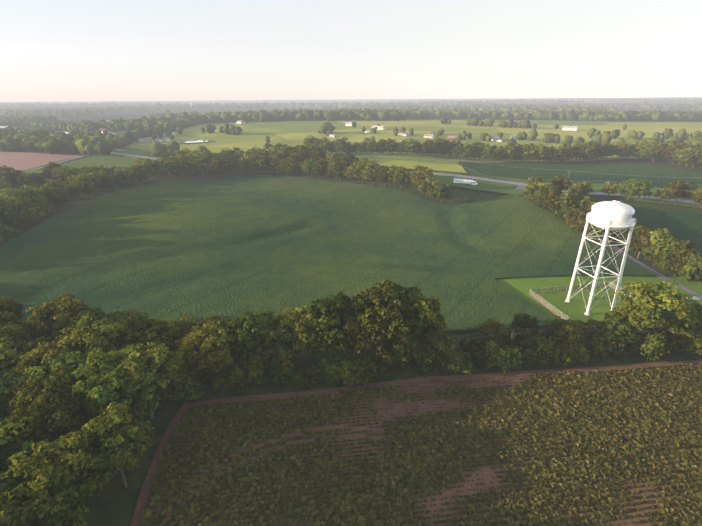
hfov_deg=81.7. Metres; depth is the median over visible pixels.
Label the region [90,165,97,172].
woods tree
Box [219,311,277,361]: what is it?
hedge tree
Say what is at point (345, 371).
hedge bush
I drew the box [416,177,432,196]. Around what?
line tree
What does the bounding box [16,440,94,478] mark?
forest tree
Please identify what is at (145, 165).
line tree
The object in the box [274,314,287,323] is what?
hedge tree
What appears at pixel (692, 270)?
tree
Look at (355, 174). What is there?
line tree
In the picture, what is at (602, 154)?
creek tree
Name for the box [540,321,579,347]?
hedge tree
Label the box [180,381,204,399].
hedge bush
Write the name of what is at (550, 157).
creek tree
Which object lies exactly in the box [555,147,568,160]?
creek tree
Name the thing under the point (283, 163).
line tree
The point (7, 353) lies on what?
forest tree
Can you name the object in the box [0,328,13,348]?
forest tree
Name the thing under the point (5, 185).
woods tree
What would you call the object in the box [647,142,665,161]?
creek tree
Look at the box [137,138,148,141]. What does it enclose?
building
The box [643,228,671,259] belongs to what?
tree
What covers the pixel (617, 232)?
tree
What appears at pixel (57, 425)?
forest tree
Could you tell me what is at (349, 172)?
line tree
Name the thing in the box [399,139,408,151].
creek tree
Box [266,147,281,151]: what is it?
grove tree
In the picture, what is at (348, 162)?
tree
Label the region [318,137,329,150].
creek tree
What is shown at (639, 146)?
creek tree
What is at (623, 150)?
creek tree
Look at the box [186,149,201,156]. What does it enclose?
grove tree
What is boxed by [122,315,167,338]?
hedge tree
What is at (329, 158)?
tree
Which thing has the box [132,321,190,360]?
hedge tree
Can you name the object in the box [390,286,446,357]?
hedge tree
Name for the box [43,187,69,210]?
line tree
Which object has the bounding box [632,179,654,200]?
highway tree
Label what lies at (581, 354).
hedge bush
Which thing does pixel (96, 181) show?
line tree
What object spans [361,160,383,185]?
line tree
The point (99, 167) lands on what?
woods tree
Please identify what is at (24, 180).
woods tree
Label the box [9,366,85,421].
forest tree
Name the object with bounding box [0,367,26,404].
forest tree
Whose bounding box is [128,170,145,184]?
line tree
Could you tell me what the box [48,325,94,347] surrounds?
forest tree
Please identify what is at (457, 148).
creek tree
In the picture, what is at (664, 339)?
hedge bush
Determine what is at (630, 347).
hedge bush
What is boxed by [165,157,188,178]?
grove tree
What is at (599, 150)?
creek tree
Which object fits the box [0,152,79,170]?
red fallow field
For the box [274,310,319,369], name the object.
hedge tree
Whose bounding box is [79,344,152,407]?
forest tree
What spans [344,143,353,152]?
creek tree
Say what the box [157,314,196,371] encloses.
hedge tree
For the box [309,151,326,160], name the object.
tree
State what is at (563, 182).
highway tree
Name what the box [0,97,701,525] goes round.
ground
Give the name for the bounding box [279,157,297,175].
line tree
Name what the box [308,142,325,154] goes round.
grove tree
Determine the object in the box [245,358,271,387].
hedge bush
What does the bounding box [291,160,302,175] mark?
line tree
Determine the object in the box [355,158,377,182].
line tree
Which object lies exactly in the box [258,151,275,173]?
grove tree
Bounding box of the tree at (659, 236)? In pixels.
[640,230,672,265]
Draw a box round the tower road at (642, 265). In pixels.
[587,231,701,298]
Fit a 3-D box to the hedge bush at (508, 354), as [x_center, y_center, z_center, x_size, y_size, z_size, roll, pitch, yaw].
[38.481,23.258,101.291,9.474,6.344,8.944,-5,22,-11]
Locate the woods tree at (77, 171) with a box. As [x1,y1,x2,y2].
[57,166,79,175]
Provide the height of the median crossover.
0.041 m
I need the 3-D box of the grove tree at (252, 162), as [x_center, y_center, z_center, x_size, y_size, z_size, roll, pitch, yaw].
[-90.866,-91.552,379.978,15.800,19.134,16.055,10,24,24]
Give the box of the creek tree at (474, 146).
[471,142,480,159]
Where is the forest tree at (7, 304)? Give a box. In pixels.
[0,295,24,326]
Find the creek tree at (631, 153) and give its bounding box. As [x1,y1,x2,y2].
[626,145,635,158]
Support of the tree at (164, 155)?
on the ground at (114, 503)
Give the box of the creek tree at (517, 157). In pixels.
[511,148,522,161]
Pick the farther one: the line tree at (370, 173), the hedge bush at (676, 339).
the line tree at (370, 173)
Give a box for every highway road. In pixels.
[110,152,698,204]
[113,148,526,185]
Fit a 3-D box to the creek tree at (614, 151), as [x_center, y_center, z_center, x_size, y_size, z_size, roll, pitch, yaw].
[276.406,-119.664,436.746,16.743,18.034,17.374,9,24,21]
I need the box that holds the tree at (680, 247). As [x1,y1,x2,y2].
[664,240,698,275]
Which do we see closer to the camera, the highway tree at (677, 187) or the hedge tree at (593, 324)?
the hedge tree at (593, 324)
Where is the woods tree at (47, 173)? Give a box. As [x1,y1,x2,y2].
[39,166,54,178]
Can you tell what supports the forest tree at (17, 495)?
on the ground at (114, 503)
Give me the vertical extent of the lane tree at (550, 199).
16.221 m
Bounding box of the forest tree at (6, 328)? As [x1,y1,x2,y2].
[0,326,19,330]
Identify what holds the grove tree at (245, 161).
on the ground at (114, 503)
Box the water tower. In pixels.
[565,200,635,315]
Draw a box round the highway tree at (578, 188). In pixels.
[569,182,589,195]
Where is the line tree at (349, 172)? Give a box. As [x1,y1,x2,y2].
[345,166,357,179]
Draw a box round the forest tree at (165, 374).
[110,341,185,419]
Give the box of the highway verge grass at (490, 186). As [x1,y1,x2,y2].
[100,148,701,207]
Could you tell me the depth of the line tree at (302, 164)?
355.86 m
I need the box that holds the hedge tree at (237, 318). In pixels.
[226,311,258,325]
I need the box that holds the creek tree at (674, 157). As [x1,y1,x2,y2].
[672,149,682,165]
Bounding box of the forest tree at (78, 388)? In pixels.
[60,353,115,420]
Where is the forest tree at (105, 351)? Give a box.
[72,344,116,365]
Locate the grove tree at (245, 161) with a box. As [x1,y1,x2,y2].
[239,152,256,173]
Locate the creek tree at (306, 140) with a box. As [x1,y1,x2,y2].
[303,135,315,144]
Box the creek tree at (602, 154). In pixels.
[595,144,604,159]
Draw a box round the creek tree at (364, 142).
[360,140,367,154]
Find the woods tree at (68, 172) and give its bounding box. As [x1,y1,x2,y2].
[60,167,77,179]
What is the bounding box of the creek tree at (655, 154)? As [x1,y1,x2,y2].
[646,145,661,161]
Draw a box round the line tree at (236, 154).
[231,151,241,169]
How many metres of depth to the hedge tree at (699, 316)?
102.69 m
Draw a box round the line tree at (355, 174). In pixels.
[352,162,365,182]
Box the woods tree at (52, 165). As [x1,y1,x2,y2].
[44,162,61,168]
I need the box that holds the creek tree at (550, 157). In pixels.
[541,146,558,162]
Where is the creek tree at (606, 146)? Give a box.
[601,142,612,159]
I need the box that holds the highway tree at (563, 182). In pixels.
[549,174,571,190]
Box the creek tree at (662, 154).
[661,144,681,162]
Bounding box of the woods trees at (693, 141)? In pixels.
[625,135,701,146]
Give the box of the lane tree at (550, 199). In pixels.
[542,189,569,214]
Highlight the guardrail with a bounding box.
[478,176,697,192]
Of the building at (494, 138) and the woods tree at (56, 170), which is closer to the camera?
the woods tree at (56, 170)
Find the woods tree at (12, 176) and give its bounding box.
[3,169,24,187]
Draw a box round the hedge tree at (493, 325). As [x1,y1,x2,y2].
[476,318,508,342]
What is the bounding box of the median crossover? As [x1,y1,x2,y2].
[516,185,524,189]
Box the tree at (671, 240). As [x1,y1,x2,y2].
[651,237,676,269]
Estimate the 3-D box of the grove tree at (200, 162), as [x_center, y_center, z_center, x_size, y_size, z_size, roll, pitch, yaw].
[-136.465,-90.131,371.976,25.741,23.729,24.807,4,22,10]
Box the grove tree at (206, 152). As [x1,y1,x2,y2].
[199,150,212,155]
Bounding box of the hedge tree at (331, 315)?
[302,292,355,356]
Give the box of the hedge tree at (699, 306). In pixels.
[690,299,701,311]
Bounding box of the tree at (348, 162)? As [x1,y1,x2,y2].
[338,157,356,179]
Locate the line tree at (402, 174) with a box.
[391,165,411,184]
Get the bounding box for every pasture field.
[56,131,133,137]
[125,119,701,172]
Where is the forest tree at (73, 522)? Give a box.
[12,481,90,525]
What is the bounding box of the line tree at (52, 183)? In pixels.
[39,179,70,205]
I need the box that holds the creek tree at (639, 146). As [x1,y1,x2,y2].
[630,141,647,158]
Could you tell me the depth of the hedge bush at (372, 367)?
94.86 m
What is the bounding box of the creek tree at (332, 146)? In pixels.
[328,141,336,151]
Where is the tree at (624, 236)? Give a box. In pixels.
[620,224,638,242]
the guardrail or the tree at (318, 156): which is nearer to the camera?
the guardrail
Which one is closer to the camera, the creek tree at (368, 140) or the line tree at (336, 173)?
the line tree at (336, 173)
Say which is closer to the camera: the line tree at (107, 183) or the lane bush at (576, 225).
the lane bush at (576, 225)
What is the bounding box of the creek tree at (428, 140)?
[423,139,436,154]
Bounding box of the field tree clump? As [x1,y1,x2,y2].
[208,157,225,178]
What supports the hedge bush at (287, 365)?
on the ground at (114, 503)
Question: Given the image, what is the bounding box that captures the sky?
[0,0,701,101]
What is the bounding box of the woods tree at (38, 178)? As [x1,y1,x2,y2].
[31,173,45,185]
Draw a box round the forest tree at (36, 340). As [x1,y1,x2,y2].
[17,335,54,352]
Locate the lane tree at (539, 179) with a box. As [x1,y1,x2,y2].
[526,175,545,184]
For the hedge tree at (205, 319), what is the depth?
99.53 m
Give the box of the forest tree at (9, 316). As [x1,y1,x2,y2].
[0,311,25,326]
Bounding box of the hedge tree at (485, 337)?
[478,334,504,349]
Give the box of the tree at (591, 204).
[584,201,596,213]
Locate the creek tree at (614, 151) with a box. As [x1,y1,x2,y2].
[606,143,616,158]
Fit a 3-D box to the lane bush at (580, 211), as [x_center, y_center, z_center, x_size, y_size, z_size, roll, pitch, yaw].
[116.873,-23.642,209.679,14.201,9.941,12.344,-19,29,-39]
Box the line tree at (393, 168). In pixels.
[386,164,397,186]
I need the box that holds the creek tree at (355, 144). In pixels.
[351,141,359,150]
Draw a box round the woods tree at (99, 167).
[96,165,109,173]
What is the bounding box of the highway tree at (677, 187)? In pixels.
[664,179,694,202]
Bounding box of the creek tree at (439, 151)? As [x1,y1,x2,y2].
[429,140,442,157]
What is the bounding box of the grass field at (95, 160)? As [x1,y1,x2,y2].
[23,154,135,173]
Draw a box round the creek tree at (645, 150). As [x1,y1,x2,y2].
[639,144,654,160]
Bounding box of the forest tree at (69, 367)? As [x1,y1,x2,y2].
[7,347,101,413]
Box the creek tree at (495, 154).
[489,148,505,162]
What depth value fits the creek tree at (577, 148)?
419.67 m
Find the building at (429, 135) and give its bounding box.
[424,134,434,137]
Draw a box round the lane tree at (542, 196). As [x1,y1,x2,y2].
[533,191,546,208]
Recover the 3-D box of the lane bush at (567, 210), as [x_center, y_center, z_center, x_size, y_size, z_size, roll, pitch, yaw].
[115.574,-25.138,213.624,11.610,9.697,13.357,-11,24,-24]
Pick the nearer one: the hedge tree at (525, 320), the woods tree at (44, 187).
the hedge tree at (525, 320)
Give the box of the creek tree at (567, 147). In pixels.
[558,145,576,160]
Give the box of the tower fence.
[529,281,656,336]
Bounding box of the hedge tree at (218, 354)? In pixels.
[176,324,241,382]
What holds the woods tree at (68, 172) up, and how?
on the ground at (114, 503)
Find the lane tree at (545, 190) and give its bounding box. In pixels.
[539,185,562,210]
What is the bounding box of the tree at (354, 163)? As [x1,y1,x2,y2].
[351,161,360,180]
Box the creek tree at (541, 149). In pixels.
[532,144,550,162]
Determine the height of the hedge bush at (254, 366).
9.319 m
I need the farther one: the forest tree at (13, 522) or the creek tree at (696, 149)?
the creek tree at (696, 149)
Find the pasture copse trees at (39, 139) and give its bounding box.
[0,115,334,156]
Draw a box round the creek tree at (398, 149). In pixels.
[395,142,404,154]
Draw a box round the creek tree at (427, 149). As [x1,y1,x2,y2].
[420,141,434,156]
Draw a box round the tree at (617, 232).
[611,218,638,241]
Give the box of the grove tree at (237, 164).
[235,159,246,173]
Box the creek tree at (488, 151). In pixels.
[480,146,492,161]
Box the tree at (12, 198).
[0,188,37,213]
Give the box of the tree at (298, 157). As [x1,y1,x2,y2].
[289,150,305,161]
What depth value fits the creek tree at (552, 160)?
409.45 m
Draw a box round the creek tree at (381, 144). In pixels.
[376,139,390,154]
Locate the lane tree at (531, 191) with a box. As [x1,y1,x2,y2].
[523,182,551,204]
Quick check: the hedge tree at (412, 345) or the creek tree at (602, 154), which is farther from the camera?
the creek tree at (602, 154)
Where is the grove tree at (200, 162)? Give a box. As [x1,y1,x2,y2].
[189,152,211,175]
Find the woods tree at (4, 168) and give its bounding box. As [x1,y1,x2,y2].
[0,165,16,174]
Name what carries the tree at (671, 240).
on the ground at (114, 503)
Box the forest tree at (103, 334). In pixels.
[57,315,134,356]
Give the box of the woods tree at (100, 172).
[91,169,110,177]
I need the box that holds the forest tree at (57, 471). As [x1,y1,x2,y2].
[0,428,113,508]
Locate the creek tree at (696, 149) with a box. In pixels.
[684,146,701,167]
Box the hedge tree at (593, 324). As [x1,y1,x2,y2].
[582,319,605,342]
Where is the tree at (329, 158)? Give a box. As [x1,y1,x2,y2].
[324,152,339,167]
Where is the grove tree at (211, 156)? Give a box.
[205,153,219,173]
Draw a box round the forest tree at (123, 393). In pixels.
[80,357,158,422]
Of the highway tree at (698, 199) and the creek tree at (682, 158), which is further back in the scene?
the creek tree at (682, 158)
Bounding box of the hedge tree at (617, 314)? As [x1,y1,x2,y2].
[603,305,633,333]
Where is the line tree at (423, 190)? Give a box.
[421,177,435,196]
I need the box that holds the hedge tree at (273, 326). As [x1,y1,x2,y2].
[254,315,282,358]
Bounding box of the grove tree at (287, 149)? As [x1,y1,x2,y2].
[282,147,297,155]
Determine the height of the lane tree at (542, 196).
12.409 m
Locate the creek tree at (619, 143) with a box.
[613,141,623,157]
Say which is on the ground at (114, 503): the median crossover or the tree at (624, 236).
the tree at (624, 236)
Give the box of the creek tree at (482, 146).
[473,141,489,158]
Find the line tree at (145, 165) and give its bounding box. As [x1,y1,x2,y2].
[135,159,154,182]
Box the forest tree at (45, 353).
[12,341,76,380]
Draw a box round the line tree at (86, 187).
[71,175,95,198]
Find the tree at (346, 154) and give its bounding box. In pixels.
[339,152,358,162]
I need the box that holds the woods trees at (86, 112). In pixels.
[0,102,701,117]
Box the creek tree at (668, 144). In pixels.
[663,141,672,161]
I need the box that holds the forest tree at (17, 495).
[0,459,85,525]
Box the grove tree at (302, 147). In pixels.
[297,145,312,156]
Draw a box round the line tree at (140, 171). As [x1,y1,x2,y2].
[128,167,148,184]
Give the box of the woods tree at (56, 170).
[50,166,67,179]
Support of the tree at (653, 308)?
on the ground at (114, 503)
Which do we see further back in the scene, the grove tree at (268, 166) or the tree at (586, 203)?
the grove tree at (268, 166)
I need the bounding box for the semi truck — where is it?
[453,178,477,185]
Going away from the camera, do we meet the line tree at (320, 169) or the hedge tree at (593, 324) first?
the hedge tree at (593, 324)
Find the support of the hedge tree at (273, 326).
on the ground at (114, 503)
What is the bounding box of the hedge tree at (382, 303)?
[349,279,414,354]
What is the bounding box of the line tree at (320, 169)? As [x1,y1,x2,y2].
[312,160,328,175]
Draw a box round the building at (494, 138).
[491,136,499,140]
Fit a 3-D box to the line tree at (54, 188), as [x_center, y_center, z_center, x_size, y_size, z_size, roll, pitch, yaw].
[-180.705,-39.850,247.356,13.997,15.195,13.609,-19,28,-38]
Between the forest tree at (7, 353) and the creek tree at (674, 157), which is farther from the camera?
the creek tree at (674, 157)
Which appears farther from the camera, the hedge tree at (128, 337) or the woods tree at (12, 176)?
the woods tree at (12, 176)
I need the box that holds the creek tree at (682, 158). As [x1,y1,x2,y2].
[676,147,700,167]
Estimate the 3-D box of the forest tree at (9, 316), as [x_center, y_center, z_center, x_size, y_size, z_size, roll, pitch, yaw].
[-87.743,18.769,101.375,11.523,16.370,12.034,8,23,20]
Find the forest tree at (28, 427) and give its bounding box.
[0,395,86,474]
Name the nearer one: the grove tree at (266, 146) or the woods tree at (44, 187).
the woods tree at (44, 187)
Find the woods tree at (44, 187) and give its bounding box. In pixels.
[40,182,58,190]
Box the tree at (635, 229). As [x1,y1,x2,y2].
[622,225,644,253]
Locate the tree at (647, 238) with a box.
[638,235,651,259]
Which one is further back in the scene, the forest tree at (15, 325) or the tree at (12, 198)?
the tree at (12, 198)
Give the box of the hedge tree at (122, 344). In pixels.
[115,335,134,350]
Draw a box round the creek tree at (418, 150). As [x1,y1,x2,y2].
[411,142,422,155]
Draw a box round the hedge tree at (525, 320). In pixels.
[509,313,538,333]
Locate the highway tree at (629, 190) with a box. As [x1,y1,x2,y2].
[616,179,642,199]
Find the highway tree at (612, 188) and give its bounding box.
[602,181,618,194]
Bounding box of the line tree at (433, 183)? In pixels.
[426,178,441,194]
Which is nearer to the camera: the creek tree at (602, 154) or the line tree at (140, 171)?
the line tree at (140, 171)
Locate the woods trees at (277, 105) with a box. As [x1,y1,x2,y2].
[0,98,701,108]
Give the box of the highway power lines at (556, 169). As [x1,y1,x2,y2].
[328,155,701,177]
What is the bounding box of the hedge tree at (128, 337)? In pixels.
[123,327,166,345]
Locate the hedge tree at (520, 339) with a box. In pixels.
[505,326,536,352]
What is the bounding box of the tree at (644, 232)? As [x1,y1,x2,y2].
[627,228,652,253]
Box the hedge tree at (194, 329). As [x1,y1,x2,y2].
[173,320,232,369]
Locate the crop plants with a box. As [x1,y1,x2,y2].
[139,363,701,525]
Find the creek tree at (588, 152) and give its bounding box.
[577,142,598,162]
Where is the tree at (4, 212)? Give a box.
[0,196,16,222]
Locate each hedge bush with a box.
[0,225,21,238]
[19,205,46,219]
[156,383,173,401]
[167,376,198,402]
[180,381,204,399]
[227,364,247,390]
[243,353,266,385]
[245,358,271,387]
[266,354,289,384]
[267,348,299,381]
[314,355,343,382]
[336,356,364,385]
[345,353,370,382]
[354,356,385,384]
[386,345,417,373]
[415,348,433,371]
[426,336,447,370]
[438,333,457,370]
[445,348,473,376]
[484,340,501,366]
[486,351,498,368]
[493,342,523,371]
[520,344,543,364]
[532,336,559,364]
[548,323,579,353]
[550,344,578,366]
[574,344,589,363]
[591,331,615,355]
[609,335,627,359]
[624,333,642,354]
[635,333,665,360]
[650,332,670,358]
[662,321,689,352]
[678,329,701,355]
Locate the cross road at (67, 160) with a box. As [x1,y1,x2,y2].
[25,137,179,171]
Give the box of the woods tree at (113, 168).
[106,165,122,174]
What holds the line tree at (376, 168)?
on the ground at (114, 503)
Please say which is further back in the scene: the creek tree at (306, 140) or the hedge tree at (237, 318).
the creek tree at (306, 140)
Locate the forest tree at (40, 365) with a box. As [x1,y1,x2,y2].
[10,360,50,404]
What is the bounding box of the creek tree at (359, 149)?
[357,144,366,153]
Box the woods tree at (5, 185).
[0,182,16,195]
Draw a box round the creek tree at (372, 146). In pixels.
[365,141,379,153]
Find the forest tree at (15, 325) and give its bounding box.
[0,321,29,332]
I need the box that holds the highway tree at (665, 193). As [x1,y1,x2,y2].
[654,186,674,202]
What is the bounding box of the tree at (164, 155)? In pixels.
[160,150,175,157]
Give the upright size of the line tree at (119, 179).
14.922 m
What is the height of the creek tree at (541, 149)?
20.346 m
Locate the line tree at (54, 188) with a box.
[42,186,68,209]
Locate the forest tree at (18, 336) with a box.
[0,327,34,347]
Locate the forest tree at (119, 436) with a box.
[78,401,155,488]
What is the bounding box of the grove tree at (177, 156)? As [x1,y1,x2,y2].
[169,154,184,170]
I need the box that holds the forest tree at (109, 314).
[106,311,141,319]
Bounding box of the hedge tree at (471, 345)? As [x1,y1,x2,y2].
[459,332,484,358]
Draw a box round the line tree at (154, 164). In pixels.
[143,158,160,179]
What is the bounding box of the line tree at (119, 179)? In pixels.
[110,171,127,189]
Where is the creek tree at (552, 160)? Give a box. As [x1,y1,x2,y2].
[546,149,557,161]
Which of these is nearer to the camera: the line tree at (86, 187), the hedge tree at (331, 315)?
the hedge tree at (331, 315)
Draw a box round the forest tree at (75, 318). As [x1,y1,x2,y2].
[61,307,113,333]
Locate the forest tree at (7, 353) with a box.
[0,336,23,373]
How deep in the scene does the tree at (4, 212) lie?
202.84 m
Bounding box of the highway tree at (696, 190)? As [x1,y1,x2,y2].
[690,184,701,206]
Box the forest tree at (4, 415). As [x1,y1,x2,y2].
[0,403,23,421]
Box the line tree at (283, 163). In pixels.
[277,158,289,174]
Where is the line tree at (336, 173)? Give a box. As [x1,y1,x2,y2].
[331,162,343,180]
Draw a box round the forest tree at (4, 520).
[0,510,11,525]
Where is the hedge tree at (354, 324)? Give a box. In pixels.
[327,305,373,355]
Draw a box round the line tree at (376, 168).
[374,166,390,185]
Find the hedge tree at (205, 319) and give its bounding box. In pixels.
[186,314,219,330]
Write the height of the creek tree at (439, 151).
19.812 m
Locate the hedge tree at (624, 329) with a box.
[597,315,636,343]
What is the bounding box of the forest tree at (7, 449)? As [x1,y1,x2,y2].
[0,415,42,473]
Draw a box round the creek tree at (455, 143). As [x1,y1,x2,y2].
[450,139,463,157]
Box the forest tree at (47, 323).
[22,293,98,340]
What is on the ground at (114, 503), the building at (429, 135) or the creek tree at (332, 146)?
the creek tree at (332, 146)
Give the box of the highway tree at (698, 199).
[693,190,701,209]
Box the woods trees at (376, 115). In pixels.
[0,108,701,126]
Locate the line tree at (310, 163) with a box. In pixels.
[303,158,315,173]
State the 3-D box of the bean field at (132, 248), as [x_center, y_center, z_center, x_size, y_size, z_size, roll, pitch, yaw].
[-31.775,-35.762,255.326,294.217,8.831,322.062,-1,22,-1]
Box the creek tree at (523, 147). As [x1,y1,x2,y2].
[518,144,528,161]
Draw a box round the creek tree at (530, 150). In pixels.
[521,143,539,162]
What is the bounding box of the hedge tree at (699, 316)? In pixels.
[666,308,701,341]
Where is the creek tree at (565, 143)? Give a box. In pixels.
[557,141,570,147]
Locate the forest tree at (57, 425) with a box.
[26,399,92,439]
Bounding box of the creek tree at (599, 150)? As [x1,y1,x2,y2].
[591,144,602,160]
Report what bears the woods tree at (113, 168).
on the ground at (114, 503)
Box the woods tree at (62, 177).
[59,175,68,183]
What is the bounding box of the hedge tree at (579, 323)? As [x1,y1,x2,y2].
[568,319,592,342]
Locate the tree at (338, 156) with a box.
[331,152,348,161]
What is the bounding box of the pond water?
[169,140,214,142]
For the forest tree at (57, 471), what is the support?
on the ground at (114, 503)
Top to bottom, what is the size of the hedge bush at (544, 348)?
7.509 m
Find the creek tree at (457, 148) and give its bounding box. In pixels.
[451,144,463,158]
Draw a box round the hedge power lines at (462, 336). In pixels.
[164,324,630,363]
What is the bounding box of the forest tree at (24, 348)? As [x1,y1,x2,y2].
[3,336,51,369]
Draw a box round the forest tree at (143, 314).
[108,309,149,333]
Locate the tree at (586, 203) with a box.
[579,199,594,214]
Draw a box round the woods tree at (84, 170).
[80,166,93,174]
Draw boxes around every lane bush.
[555,207,578,220]
[562,208,585,223]
[564,212,585,224]
[569,219,585,231]
[586,228,604,242]
[587,224,603,233]
[592,231,615,244]
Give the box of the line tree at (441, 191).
[431,183,452,202]
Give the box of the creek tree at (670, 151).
[663,144,687,163]
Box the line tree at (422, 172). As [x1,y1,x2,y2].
[410,165,433,186]
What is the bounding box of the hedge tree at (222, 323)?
[213,318,242,365]
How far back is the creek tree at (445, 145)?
437.92 m
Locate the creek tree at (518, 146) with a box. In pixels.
[514,142,522,161]
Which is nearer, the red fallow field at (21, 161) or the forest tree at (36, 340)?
the forest tree at (36, 340)
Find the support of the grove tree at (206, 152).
on the ground at (114, 503)
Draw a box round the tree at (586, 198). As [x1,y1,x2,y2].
[577,196,595,209]
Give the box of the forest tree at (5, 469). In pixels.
[0,466,13,476]
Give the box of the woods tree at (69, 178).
[65,174,75,185]
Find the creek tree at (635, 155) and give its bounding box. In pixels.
[632,148,642,159]
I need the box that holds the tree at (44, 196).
[19,184,47,198]
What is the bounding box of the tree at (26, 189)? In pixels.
[7,185,47,209]
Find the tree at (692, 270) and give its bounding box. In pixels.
[678,252,701,282]
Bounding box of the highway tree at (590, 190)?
[581,181,593,192]
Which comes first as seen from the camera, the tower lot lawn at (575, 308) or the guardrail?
the tower lot lawn at (575, 308)
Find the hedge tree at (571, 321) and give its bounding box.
[546,316,580,340]
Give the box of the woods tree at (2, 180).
[0,176,10,184]
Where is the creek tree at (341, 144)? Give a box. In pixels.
[333,137,348,153]
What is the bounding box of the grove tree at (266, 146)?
[262,143,272,150]
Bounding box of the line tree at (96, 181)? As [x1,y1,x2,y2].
[74,172,101,195]
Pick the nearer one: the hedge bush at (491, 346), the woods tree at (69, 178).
the hedge bush at (491, 346)
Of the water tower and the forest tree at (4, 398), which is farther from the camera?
the water tower
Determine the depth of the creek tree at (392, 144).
451.29 m
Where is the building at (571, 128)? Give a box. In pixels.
[562,126,577,130]
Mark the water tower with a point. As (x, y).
(607, 216)
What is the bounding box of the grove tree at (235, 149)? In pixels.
[223,147,239,153]
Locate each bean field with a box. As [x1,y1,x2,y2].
[0,171,655,332]
[456,161,701,190]
[634,208,701,276]
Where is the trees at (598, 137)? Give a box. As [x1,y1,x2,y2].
[21,116,701,144]
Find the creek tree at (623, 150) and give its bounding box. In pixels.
[614,143,630,158]
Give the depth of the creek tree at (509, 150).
415.22 m
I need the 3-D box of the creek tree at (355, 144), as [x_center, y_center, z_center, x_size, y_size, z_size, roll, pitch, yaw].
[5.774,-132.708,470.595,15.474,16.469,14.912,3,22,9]
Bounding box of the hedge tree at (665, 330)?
[655,315,700,339]
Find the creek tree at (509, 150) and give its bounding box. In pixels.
[502,143,517,162]
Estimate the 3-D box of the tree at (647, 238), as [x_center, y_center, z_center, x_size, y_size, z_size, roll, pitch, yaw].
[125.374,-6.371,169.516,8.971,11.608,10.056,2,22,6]
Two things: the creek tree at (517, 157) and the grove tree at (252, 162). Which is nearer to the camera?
the grove tree at (252, 162)
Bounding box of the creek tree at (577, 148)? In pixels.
[572,143,583,161]
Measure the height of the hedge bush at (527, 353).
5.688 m
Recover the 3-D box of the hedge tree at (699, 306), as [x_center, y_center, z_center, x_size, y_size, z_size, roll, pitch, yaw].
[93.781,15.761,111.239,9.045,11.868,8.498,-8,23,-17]
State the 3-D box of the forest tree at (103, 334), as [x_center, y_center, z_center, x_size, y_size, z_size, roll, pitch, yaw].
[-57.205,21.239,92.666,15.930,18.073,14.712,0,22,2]
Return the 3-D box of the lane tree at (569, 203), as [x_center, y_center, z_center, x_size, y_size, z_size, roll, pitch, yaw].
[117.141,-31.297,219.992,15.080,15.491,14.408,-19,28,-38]
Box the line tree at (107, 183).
[96,174,115,192]
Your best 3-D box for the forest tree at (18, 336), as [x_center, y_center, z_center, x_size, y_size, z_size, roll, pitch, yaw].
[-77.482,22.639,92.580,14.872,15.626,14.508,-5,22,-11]
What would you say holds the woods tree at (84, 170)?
on the ground at (114, 503)
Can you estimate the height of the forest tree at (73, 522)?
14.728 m
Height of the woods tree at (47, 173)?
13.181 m
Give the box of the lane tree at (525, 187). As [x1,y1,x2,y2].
[524,181,538,202]
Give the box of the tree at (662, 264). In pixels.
[654,242,675,272]
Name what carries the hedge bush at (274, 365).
on the ground at (114, 503)
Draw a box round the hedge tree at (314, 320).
[287,305,343,365]
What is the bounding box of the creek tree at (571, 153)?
[559,147,572,162]
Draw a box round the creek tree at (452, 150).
[448,146,457,158]
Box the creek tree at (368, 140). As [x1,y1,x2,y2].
[363,137,376,150]
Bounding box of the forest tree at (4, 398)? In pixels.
[0,389,15,411]
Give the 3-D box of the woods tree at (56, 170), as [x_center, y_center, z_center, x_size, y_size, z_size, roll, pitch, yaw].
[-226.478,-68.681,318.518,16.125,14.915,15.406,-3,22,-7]
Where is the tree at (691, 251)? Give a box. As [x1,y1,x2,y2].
[671,248,697,278]
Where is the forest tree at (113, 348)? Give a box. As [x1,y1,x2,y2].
[86,346,117,365]
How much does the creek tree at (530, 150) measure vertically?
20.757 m
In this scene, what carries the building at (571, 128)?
on the pasture field at (292, 133)
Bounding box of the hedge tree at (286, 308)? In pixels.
[277,307,305,355]
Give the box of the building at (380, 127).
[371,125,385,129]
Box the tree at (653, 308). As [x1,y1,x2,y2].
[615,280,699,336]
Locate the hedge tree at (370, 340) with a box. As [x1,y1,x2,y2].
[345,297,395,360]
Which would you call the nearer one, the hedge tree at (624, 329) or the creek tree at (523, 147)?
the hedge tree at (624, 329)
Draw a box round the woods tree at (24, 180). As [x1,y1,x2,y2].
[16,173,36,185]
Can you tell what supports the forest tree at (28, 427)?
on the ground at (114, 503)
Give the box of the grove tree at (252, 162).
[247,155,261,173]
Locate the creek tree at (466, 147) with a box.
[459,142,475,157]
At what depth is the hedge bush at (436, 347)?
97.15 m
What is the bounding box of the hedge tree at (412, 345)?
[370,311,425,361]
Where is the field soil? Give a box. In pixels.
[130,360,701,525]
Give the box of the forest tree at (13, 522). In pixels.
[0,503,27,525]
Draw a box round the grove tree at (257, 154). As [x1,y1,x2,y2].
[250,150,268,173]
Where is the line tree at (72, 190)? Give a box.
[65,185,81,201]
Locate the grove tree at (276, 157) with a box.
[266,150,284,170]
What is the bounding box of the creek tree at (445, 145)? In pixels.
[436,140,450,157]
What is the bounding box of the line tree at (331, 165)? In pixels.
[325,160,341,179]
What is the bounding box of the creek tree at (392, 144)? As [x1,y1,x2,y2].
[384,138,398,151]
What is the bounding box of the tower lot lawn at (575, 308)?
[498,276,701,322]
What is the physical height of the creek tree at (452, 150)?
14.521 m
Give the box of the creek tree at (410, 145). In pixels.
[403,138,419,155]
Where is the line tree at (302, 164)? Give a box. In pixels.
[299,159,308,175]
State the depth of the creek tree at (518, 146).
422.71 m
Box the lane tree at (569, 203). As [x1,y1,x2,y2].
[550,192,579,212]
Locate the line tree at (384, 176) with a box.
[376,165,391,186]

